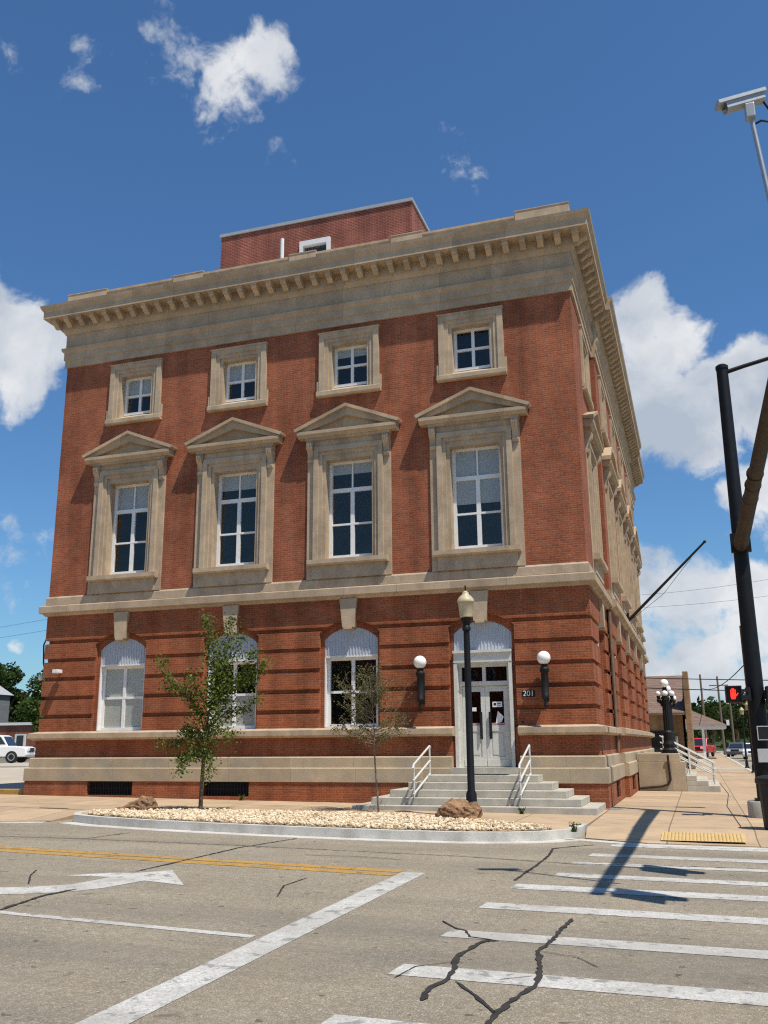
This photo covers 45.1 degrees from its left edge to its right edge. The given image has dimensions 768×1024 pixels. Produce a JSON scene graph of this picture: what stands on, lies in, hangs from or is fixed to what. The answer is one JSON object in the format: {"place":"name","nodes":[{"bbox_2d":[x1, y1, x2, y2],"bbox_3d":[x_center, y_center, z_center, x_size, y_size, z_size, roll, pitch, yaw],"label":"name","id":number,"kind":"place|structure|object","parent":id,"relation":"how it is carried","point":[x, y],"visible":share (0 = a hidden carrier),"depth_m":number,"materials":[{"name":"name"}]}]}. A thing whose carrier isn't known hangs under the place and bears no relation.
{"place":"outdoors","nodes":[
{"label":"outdoors","id":0,"kind":"place"},
{"bbox_2d":[0,808,86,821],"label":"driveway apron","id":1,"kind":"object","parent":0,"point":[25,815],"visible":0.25,"depth_m":21.45,"materials":[{"name":"concrete"}]},
{"bbox_2d":[0,795,607,830],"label":"front pavement","id":2,"kind":"structure","parent":0,"point":[556,821],"depth_m":23.27,"materials":[{"name":"concrete"}]},
{"bbox_2d":[153,606,273,808],"bbox_3d":[-4.148,4.720,22.170,2.859,4.849,2.021,3,-14,-13],"label":"young tree","id":3,"kind":"object","parent":2,"relation":"on","point":[218,692],"visible":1,"depth_m":22.25,"materials":[{"name":"green plant"}]},
{"bbox_2d":[88,808,552,830],"bbox_3d":[-1.706,6.466,19.493,10.700,0.112,3.250,-5,-15,18],"label":"gravel base","id":4,"kind":"object","parent":2,"relation":"on","point":[347,826],"visible":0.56,"depth_m":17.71,"materials":[{"name":"beige gravel"}]},
{"bbox_2d":[117,795,157,809],"bbox_3d":[-5.813,6.843,21.631,1.046,0.390,0.495,-5,-15,18],"label":"boulder","id":5,"kind":"object","parent":4,"relation":"on","point":[142,802],"visible":0.79,"depth_m":21.46,"materials":[{"name":"brown stone"}]},
{"bbox_2d":[435,798,482,818],"bbox_3d":[1.547,6.264,19.397,1.018,0.482,0.611,-5,-15,18],"label":"boulder","id":6,"kind":"object","parent":4,"relation":"on","point":[458,808],"visible":0.79,"depth_m":19.25,"materials":[{"name":"brown stone"}]},
{"bbox_2d":[73,810,587,841],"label":"kerb","id":7,"kind":"structure","parent":2,"relation":"on","point":[491,836],"depth_m":17.44,"materials":[{"name":"concrete"}]},
{"bbox_2d":[330,656,414,811],"bbox_3d":[-0.371,5.302,22.088,2.124,3.685,1.774,-5,-15,18],"label":"bare sapling","id":8,"kind":"object","parent":2,"relation":"on","point":[371,694],"visible":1,"depth_m":22.06,"materials":[{"name":"green plant"}]},
{"bbox_2d":[457,585,476,801],"bbox_3d":[1.898,4.170,20.758,0.404,5.118,0.404,-5,-15,18],"label":"street lamp","id":9,"kind":"object","parent":2,"relation":"on","point":[465,601],"visible":0.86,"depth_m":20.75,"materials":[{"name":"black metal"}]},
{"bbox_2d":[352,774,605,814],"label":"entrance steps","id":10,"kind":"structure","parent":2,"relation":"on","point":[495,793],"depth_m":22.28,"materials":[{"name":"concrete"}]},
{"bbox_2d":[412,745,430,797],"bbox_3d":[0.948,6.461,23.083,0.052,1.235,1.645,-5,-15,18],"label":"handrail","id":11,"kind":"object","parent":10,"relation":"on","point":[421,770],"visible":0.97,"depth_m":22.88,"materials":[{"name":"metal"}]},
{"bbox_2d":[518,744,531,798],"bbox_3d":[3.406,6.244,22.297,0.052,1.235,1.645,-5,-15,18],"label":"handrail","id":12,"kind":"object","parent":10,"relation":"on","point":[525,769],"visible":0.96,"depth_m":22.13,"materials":[{"name":"metal"}]},
{"bbox_2d":[0,758,696,765],"bbox_3d":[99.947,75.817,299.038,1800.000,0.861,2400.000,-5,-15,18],"label":"ground","id":13,"kind":"structure","parent":0,"point":[2,760],"depth_m":86.29,"materials":[{"name":"beige concrete"}]},
{"bbox_2d":[0,789,23,794],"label":"yellow kerb","id":14,"kind":"structure","parent":13,"relation":"on","point":[13,791],"depth_m":28.27,"materials":[{"name":"paint"}]},
{"bbox_2d":[0,762,28,788],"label":"parking lot","id":15,"kind":"structure","parent":13,"relation":"on","point":[11,775],"depth_m":47.11,"materials":[{"name":"concrete"}]},
{"bbox_2d":[0,735,34,762],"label":"pickup truck","id":16,"kind":"object","parent":15,"relation":"on","point":[11,751],"visible":0.9,"depth_m":64.96,"materials":[{"name":"white paint"}]},
{"bbox_2d":[23,197,654,808],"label":"brick building","id":17,"kind":"structure","parent":13,"relation":"on","point":[319,453],"depth_m":27.44,"materials":[{"name":"red brick"}]},
{"bbox_2d":[96,639,145,730],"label":"window","id":18,"kind":"structure","parent":17,"relation":"in","point":[122,668],"depth_m":28.32,"materials":[{"name":"white paint"}]},
{"bbox_2d":[82,430,176,594],"bbox_3d":[-8.101,-0.018,29.330,3.300,5.190,0.710,-5,-15,18],"label":"window","id":19,"kind":"structure","parent":17,"relation":"in","point":[130,468],"depth_m":29.38,"materials":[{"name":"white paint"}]},
{"bbox_2d":[105,357,163,426],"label":"window","id":20,"kind":"structure","parent":17,"relation":"in","point":[137,379],"depth_m":30.42,"materials":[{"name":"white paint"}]},
{"bbox_2d":[207,633,257,728],"bbox_3d":[-4.406,4.958,27.152,1.592,2.776,0.246,-5,-15,18],"label":"window","id":21,"kind":"structure","parent":17,"relation":"in","point":[249,723],"depth_m":27.07,"materials":[{"name":"white paint"}]},
{"bbox_2d":[184,417,285,587],"bbox_3d":[-4.542,-0.333,28.192,3.300,5.190,0.710,-5,-15,18],"label":"window","id":22,"kind":"structure","parent":17,"relation":"in","point":[235,454],"depth_m":28.23,"materials":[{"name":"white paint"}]},
{"bbox_2d":[207,341,267,412],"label":"window","id":23,"kind":"structure","parent":17,"relation":"in","point":[241,364],"depth_m":29.29,"materials":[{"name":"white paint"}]},
{"bbox_2d":[299,236,330,251],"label":"penthouse window","id":24,"kind":"structure","parent":17,"relation":"in","point":[324,243],"depth_m":34.00,"materials":[{"name":"white paint"}]},
{"bbox_2d":[294,403,401,579],"bbox_3d":[-1.021,-0.645,27.067,3.300,5.190,0.710,-5,-15,18],"label":"window","id":25,"kind":"structure","parent":17,"relation":"in","point":[348,438],"depth_m":27.09,"materials":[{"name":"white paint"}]},
{"bbox_2d":[316,324,381,398],"bbox_3d":[-1.025,-4.519,28.126,2.060,2.100,0.490,-5,-15,18],"label":"window","id":26,"kind":"structure","parent":17,"relation":"in","point":[359,341],"depth_m":28.14,"materials":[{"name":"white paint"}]},
{"bbox_2d":[324,628,377,727],"bbox_3d":[-0.885,4.647,26.026,1.592,2.776,0.246,-5,-15,18],"label":"window","id":27,"kind":"structure","parent":17,"relation":"in","point":[359,643],"depth_m":26.12,"materials":[{"name":"white paint"}]},
{"bbox_2d":[413,656,425,709],"bbox_3d":[1.014,4.585,24.812,0.346,1.435,0.462,-14,-19,43],"label":"wall lantern","id":28,"kind":"object","parent":17,"relation":"attached to","point":[419,662],"depth_m":24.73,"materials":[{"name":"black metal"}]},
{"bbox_2d":[436,305,506,382],"bbox_3d":[2.563,-4.837,26.979,2.060,2.100,0.490,-5,-15,18],"label":"window","id":29,"kind":"structure","parent":17,"relation":"in","point":[450,325],"depth_m":26.96,"materials":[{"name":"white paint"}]},
{"bbox_2d":[414,387,530,571],"bbox_3d":[2.567,-0.963,25.920,3.300,5.190,0.710,-5,-15,18],"label":"window","id":30,"kind":"structure","parent":17,"relation":"in","point":[474,433],"depth_m":26.00,"materials":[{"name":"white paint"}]},
{"bbox_2d":[462,686,487,766],"bbox_3d":[2.409,5.702,24.598,0.611,2.080,0.122,-5,-15,18],"label":"door","id":31,"kind":"structure","parent":17,"relation":"in","point":[478,692],"depth_m":24.58,"materials":[{"name":"paint"}]},
{"bbox_2d":[485,686,510,766],"bbox_3d":[2.996,5.650,24.411,0.611,2.080,0.122,-5,-15,18],"label":"door","id":32,"kind":"structure","parent":17,"relation":"in","point":[496,697],"depth_m":24.42,"materials":[{"name":"paint"}]},
{"bbox_2d":[537,651,549,707],"bbox_3d":[4.175,4.305,23.802,0.346,1.435,0.462,-14,-19,43],"label":"wall lantern","id":33,"kind":"object","parent":17,"relation":"attached to","point":[543,658],"depth_m":23.71,"materials":[{"name":"black metal"}]},
{"bbox_2d":[579,324,593,411],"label":"window","id":34,"kind":"structure","parent":17,"relation":"in","point":[584,349],"depth_m":28.60,"materials":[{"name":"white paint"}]},
{"bbox_2d":[582,411,607,584],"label":"window","id":35,"kind":"structure","parent":17,"relation":"in","point":[594,445],"depth_m":27.32,"materials":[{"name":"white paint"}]},
{"bbox_2d":[598,375,609,446],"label":"window","id":36,"kind":"structure","parent":17,"relation":"in","point":[602,394],"depth_m":32.30,"materials":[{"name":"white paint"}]},
{"bbox_2d":[602,447,623,603],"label":"window","id":37,"kind":"structure","parent":17,"relation":"in","point":[611,481],"depth_m":30.88,"materials":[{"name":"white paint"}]},
{"bbox_2d":[609,415,619,479],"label":"window","id":38,"kind":"structure","parent":17,"relation":"in","point":[612,429],"depth_m":36.77,"materials":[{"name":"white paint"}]},
{"bbox_2d":[618,447,626,502],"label":"window","id":39,"kind":"structure","parent":17,"relation":"in","point":[620,457],"depth_m":40.48,"materials":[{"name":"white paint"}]},
{"bbox_2d":[614,479,631,614],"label":"window","id":40,"kind":"structure","parent":17,"relation":"in","point":[620,503],"depth_m":34.77,"materials":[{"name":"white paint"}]},
{"bbox_2d":[625,473,633,524],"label":"window","id":41,"kind":"structure","parent":17,"relation":"in","point":[626,476],"depth_m":44.06,"materials":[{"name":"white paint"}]},
{"bbox_2d":[623,505,638,630],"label":"window","id":42,"kind":"structure","parent":17,"relation":"in","point":[628,528],"depth_m":38.78,"materials":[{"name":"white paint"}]},
{"bbox_2d":[630,527,643,639],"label":"window","id":43,"kind":"structure","parent":17,"relation":"in","point":[634,546],"depth_m":42.55,"materials":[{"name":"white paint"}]},
{"bbox_2d":[636,546,645,643],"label":"window","id":44,"kind":"structure","parent":17,"relation":"in","point":[639,562],"depth_m":48.13,"materials":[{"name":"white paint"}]},
{"bbox_2d":[626,540,705,621],"bbox_3d":[10.529,2.673,34.679,3.231,3.074,0.200,-5,-15,18],"label":"flagpole","id":45,"kind":"object","parent":17,"relation":"attached to","point":[633,615],"visible":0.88,"depth_m":34.64,"materials":[{"name":"black metal"}]},
{"bbox_2d":[719,752,754,773],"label":"side kerb","id":46,"kind":"structure","parent":13,"relation":"on","point":[737,762],"depth_m":68.36,"materials":[{"name":"concrete"}]},
{"bbox_2d":[739,707,749,767],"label":"street lamp","id":47,"kind":"object","parent":46,"relation":"on","point":[741,710],"visible":1,"depth_m":57.51,"materials":[{"name":"black metal"}]},
{"bbox_2d":[744,702,754,772],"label":"street lamp","id":48,"kind":"object","parent":46,"relation":"on","point":[746,708],"visible":0.56,"depth_m":49.21,"materials":[{"name":"metal"}]},
{"bbox_2d":[0,819,767,1023],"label":"road","id":49,"kind":"structure","parent":0,"point":[56,971],"depth_m":8.89,"materials":[{"name":"grey asphalt"}]},
{"bbox_2d":[0,870,182,893],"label":"turn arrow","id":50,"kind":"object","parent":49,"relation":"on","point":[168,876],"visible":1,"depth_m":11.82,"materials":[{"name":"paint"}]},
{"bbox_2d":[0,911,255,937],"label":"lane line","id":51,"kind":"object","parent":49,"relation":"on","point":[133,924],"visible":1,"depth_m":9.12,"materials":[{"name":"paint"}]},
{"bbox_2d":[0,849,397,875],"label":"yellow line","id":52,"kind":"object","parent":49,"relation":"on","point":[227,864],"visible":1,"depth_m":13.65,"materials":[{"name":"paint"}]},
{"bbox_2d":[0,846,403,871],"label":"yellow line","id":53,"kind":"object","parent":49,"relation":"on","point":[240,861],"visible":1,"depth_m":14.10,"materials":[{"name":"paint"}]},
{"bbox_2d":[75,872,424,1023],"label":"stop line","id":54,"kind":"object","parent":49,"relation":"on","point":[136,1007],"visible":1,"depth_m":7.61,"materials":[{"name":"paint"}]},
{"bbox_2d":[60,822,583,843],"bbox_3d":[-1.879,6.366,18.088,11.345,0.272,1.666,-5,-15,18],"label":"gutter","id":55,"kind":"object","parent":49,"relation":"on","point":[341,838],"visible":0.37,"depth_m":17.14,"materials":[{"name":"concrete"}]},
{"bbox_2d":[321,1014,426,1023],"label":"crosswalk stripe","id":56,"kind":"object","parent":49,"relation":"on","point":[339,1019],"visible":1,"depth_m":5.99,"materials":[{"name":"paint"}]},
{"bbox_2d":[11,836,754,868],"bbox_3d":[-2.584,5.718,15.796,20.997,0.220,0.484,-5,-15,19],"label":"crack seal","id":57,"kind":"object","parent":49,"relation":"on","point":[407,853],"visible":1,"depth_m":14.74,"materials":[{"name":"black asphalt"}]},
{"bbox_2d":[420,940,498,999],"bbox_3d":[0.573,3.669,7.481,0.207,0.002,2.153,-6,-15,20],"label":"crack seal","id":58,"kind":"object","parent":49,"relation":"on","point":[454,962],"visible":1,"depth_m":7.31,"materials":[{"name":"black asphalt"}]},
{"bbox_2d":[456,981,494,1012],"bbox_3d":[0.651,3.446,6.580,0.044,0.005,0.880,3,-14,-13],"label":"crack seal","id":59,"kind":"object","parent":49,"relation":"on","point":[477,997],"visible":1,"depth_m":6.54,"materials":[{"name":"black asphalt"}]},
{"bbox_2d":[484,918,573,1023],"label":"crack seal","id":60,"kind":"object","parent":49,"relation":"on","point":[537,979],"visible":1,"depth_m":7.07,"materials":[{"name":"black asphalt"}]},
{"bbox_2d":[388,964,767,1005],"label":"crosswalk stripe","id":61,"kind":"object","parent":49,"relation":"on","point":[672,991],"visible":1,"depth_m":6.89,"materials":[{"name":"paint"}]},
{"bbox_2d":[441,929,767,958],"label":"crosswalk stripe","id":62,"kind":"object","parent":49,"relation":"on","point":[692,949],"visible":1,"depth_m":8.27,"materials":[{"name":"paint"}]},
{"bbox_2d":[478,902,767,924],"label":"crosswalk stripe","id":63,"kind":"object","parent":49,"relation":"on","point":[667,915],"visible":1,"depth_m":9.76,"materials":[{"name":"paint"}]},
{"bbox_2d":[511,884,767,901],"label":"crosswalk stripe","id":64,"kind":"object","parent":49,"relation":"on","point":[647,892],"visible":1,"depth_m":11.11,"materials":[{"name":"paint"}]},
{"bbox_2d":[554,873,767,885],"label":"crosswalk stripe","id":65,"kind":"object","parent":49,"relation":"on","point":[664,879],"visible":1,"depth_m":12.15,"materials":[{"name":"paint"}]},
{"bbox_2d":[572,862,767,871],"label":"crosswalk stripe","id":66,"kind":"object","parent":49,"relation":"on","point":[686,867],"visible":1,"depth_m":13.31,"materials":[{"name":"paint"}]},
{"bbox_2d":[579,839,767,849],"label":"corner gutter","id":67,"kind":"object","parent":49,"relation":"on","point":[612,842],"visible":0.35,"depth_m":16.06,"materials":[{"name":"concrete"}]},
{"bbox_2d":[585,826,767,847],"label":"corner ramp","id":68,"kind":"structure","parent":49,"relation":"on","point":[758,839],"depth_m":16.99,"materials":[{"name":"concrete"}]},
{"bbox_2d":[661,832,746,841],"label":"tactile paving","id":69,"kind":"structure","parent":68,"relation":"on","point":[689,836],"depth_m":16.64,"materials":[{"name":"yellow plastic"}]},
{"bbox_2d":[589,853,767,862],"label":"crosswalk stripe","id":70,"kind":"object","parent":49,"relation":"on","point":[681,858],"visible":1,"depth_m":14.34,"materials":[{"name":"paint"}]},
{"bbox_2d":[611,844,767,851],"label":"crosswalk stripe","id":71,"kind":"object","parent":49,"relation":"on","point":[724,849],"visible":1,"depth_m":15.67,"materials":[{"name":"paint"}]},
{"bbox_2d":[0,0,767,705],"label":"sky","id":72,"kind":"structure","parent":0,"point":[135,135],"materials":[{"name":"blue"}]},
{"bbox_2d":[589,786,767,831],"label":"corner pavement","id":73,"kind":"structure","parent":0,"point":[679,810],"depth_m":21.92,"materials":[{"name":"concrete"}]},
{"bbox_2d":[638,753,686,791],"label":"cheek wall","id":74,"kind":"structure","parent":73,"relation":"on","point":[653,769],"depth_m":31.02,"materials":[{"name":"stone"}]},
{"bbox_2d":[640,755,671,788],"bbox_3d":[9.092,8.725,31.006,1.038,1.114,0.119,-5,-15,18],"label":"conduit pipe","id":75,"kind":"object","parent":74,"relation":"attached to","point":[664,785],"visible":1,"depth_m":30.89,"materials":[{"name":"brown metal"}]},
{"bbox_2d":[655,679,677,752],"bbox_3d":[9.745,7.030,31.858,0.640,2.495,0.635,-5,-15,18],"label":"cluster lamp","id":76,"kind":"object","parent":74,"relation":"on","point":[668,742],"visible":1,"depth_m":31.76,"materials":[{"name":"black metal"}]},
{"bbox_2d":[644,752,687,772],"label":"cheek wall","id":77,"kind":"structure","parent":73,"relation":"on","point":[678,752],"depth_m":34.69,"materials":[{"name":"concrete"}]},
{"bbox_2d":[660,686,677,748],"bbox_3d":[10.906,7.888,35.320,0.640,2.495,0.635,-5,-15,18],"label":"cluster lamp","id":78,"kind":"object","parent":77,"relation":"on","point":[673,704],"visible":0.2,"depth_m":35.29,"materials":[{"name":"black metal"}]},
{"bbox_2d":[686,768,720,791],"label":"side steps","id":79,"kind":"structure","parent":73,"relation":"on","point":[695,783],"depth_m":30.64,"materials":[{"name":"concrete"}]},
{"bbox_2d":[659,735,715,783],"bbox_3d":[10.509,8.571,31.976,1.783,1.671,0.050,-5,-15,18],"label":"handrail","id":80,"kind":"object","parent":79,"relation":"on","point":[689,763],"visible":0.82,"depth_m":31.87,"materials":[{"name":"metal"}]},
{"bbox_2d":[662,736,714,781],"bbox_3d":[11.249,9.107,34.141,1.783,1.671,0.050,-5,-15,18],"label":"handrail","id":81,"kind":"object","parent":79,"relation":"on","point":[696,759],"visible":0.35,"depth_m":34.04,"materials":[{"name":"metal"}]},
{"bbox_2d":[715,357,767,818],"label":"traffic signal pole","id":82,"kind":"object","parent":73,"relation":"on","point":[742,509],"visible":0.98,"depth_m":21.02,"materials":[{"name":"black metal"}]},
{"bbox_2d":[724,685,750,702],"bbox_3d":[7.957,4.105,20.777,0.540,0.370,0.580,-5,-15,18],"label":"pedestrian signal","id":83,"kind":"object","parent":82,"relation":"attached to","point":[733,694],"visible":1,"depth_m":20.63,"materials":[{"name":"black plastic"}]},
{"bbox_2d":[715,87,767,201],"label":"traffic camera","id":84,"kind":"object","parent":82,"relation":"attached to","point":[747,102],"visible":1,"depth_m":11.88,"materials":[{"name":"white metal"}]},
{"bbox_2d":[756,726,767,739],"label":"push button sign","id":85,"kind":"object","parent":82,"relation":"attached to","point":[762,732],"visible":1,"depth_m":20.50,"materials":[{"name":"black plastic"}]},
{"bbox_2d":[757,749,767,761],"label":"push button plate","id":86,"kind":"object","parent":82,"relation":"attached to","point":[762,755],"visible":1,"depth_m":20.39,"materials":[{"name":"white metal"}]},
{"bbox_2d":[755,775,767,829],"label":"trash bin","id":87,"kind":"object","parent":73,"relation":"on","point":[761,781],"visible":1,"depth_m":17.48,"materials":[{"name":"black plastic"}]},
{"bbox_2d":[687,738,714,756],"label":"pickup truck","id":88,"kind":"object","parent":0,"point":[698,742],"visible":0.53,"depth_m":97.57,"materials":[{"name":"red paint"}]},
{"bbox_2d":[686,724,749,750],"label":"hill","id":89,"kind":"structure","parent":0,"point":[720,743],"depth_m":182.00,"materials":[{"name":"green plant"}]},
{"bbox_2d":[686,696,767,747],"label":"distant wood","id":90,"kind":"object","parent":89,"relation":"on","point":[696,732],"depth_m":189.09,"materials":[{"name":"green plant"}]},
{"bbox_2d":[697,752,741,766],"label":"side pavement","id":91,"kind":"structure","parent":0,"point":[719,759],"depth_m":75.66,"materials":[{"name":"concrete"}]},
{"bbox_2d":[688,769,755,785],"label":"side pavement","id":92,"kind":"structure","parent":0,"point":[732,777],"depth_m":43.66,"materials":[{"name":"concrete"}]},
{"bbox_2d":[718,751,751,769],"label":"side road","id":93,"kind":"structure","parent":0,"point":[739,759],"depth_m":91.88,"materials":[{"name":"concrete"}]},
{"bbox_2d":[709,676,727,754],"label":"utility pole","id":94,"kind":"object","parent":93,"relation":"on","point":[722,731],"visible":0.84,"depth_m":112.52,"materials":[{"name":"brown wood"}]},
{"bbox_2d":[714,692,748,742],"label":"broadleaf tree","id":95,"kind":"object","parent":93,"relation":"on","point":[737,725],"visible":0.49,"depth_m":129.13,"materials":[{"name":"green plant"}]},
{"bbox_2d":[726,743,743,756],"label":"parked car","id":96,"kind":"object","parent":93,"relation":"on","point":[732,749],"visible":0.64,"depth_m":96.81,"materials":[{"name":"grey paint"}]},
{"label":"far lot","id":97,"kind":"structure","parent":0,"visible":0},
{"bbox_2d":[0,686,13,722],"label":"gabled house","id":98,"kind":"structure","parent":97,"relation":"on","point":[5,694],"depth_m":123.11,"materials":[{"name":"grey"}]},
{"bbox_2d":[0,661,29,722],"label":"broadleaf tree","id":99,"kind":"object","parent":97,"relation":"on","point":[14,676],"visible":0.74,"depth_m":129.12,"materials":[{"name":"green plant"}]},
{"bbox_2d":[0,722,35,757],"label":"brick house","id":100,"kind":"structure","parent":97,"relation":"on","point":[18,732],"depth_m":105.91,"materials":[{"name":"brown brick"}]},
{"bbox_2d":[15,734,25,745],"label":"window","id":101,"kind":"structure","parent":100,"relation":"in","point":[20,739],"depth_m":105.56,"materials":[{"name":"white paint"}]},
{"bbox_2d":[15,673,46,732],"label":"broadleaf tree","id":102,"kind":"object","parent":97,"relation":"on","point":[31,705],"visible":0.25,"depth_m":98.84,"materials":[{"name":"green plant"}]},
{"bbox_2d":[20,670,43,721],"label":"broadleaf tree","id":103,"kind":"object","parent":97,"relation":"on","point":[37,693],"visible":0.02,"depth_m":121.12,"materials":[{"name":"green plant"}]},
{"bbox_2d":[685,711,728,757],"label":"drive canopy","id":104,"kind":"object","parent":97,"relation":"on","point":[702,722],"visible":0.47,"depth_m":87.24,"materials":[{"name":"brown paint"}]},
{"bbox_2d":[693,698,730,751],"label":"broadleaf tree","id":105,"kind":"object","parent":97,"relation":"on","point":[710,706],"visible":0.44,"depth_m":140.12,"materials":[{"name":"green plant"}]},
{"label":"rear lot","id":106,"kind":"structure","parent":0,"visible":0},
{"bbox_2d":[646,671,695,768],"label":"shingled house","id":107,"kind":"structure","parent":106,"relation":"on","point":[681,711],"depth_m":56.87,"materials":[{"name":"beige brick"}]},
{"bbox_2d":[650,731,663,751],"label":"dark window","id":108,"kind":"structure","parent":107,"relation":"in","point":[656,740],"depth_m":56.66,"materials":[{"name":"black glass"}]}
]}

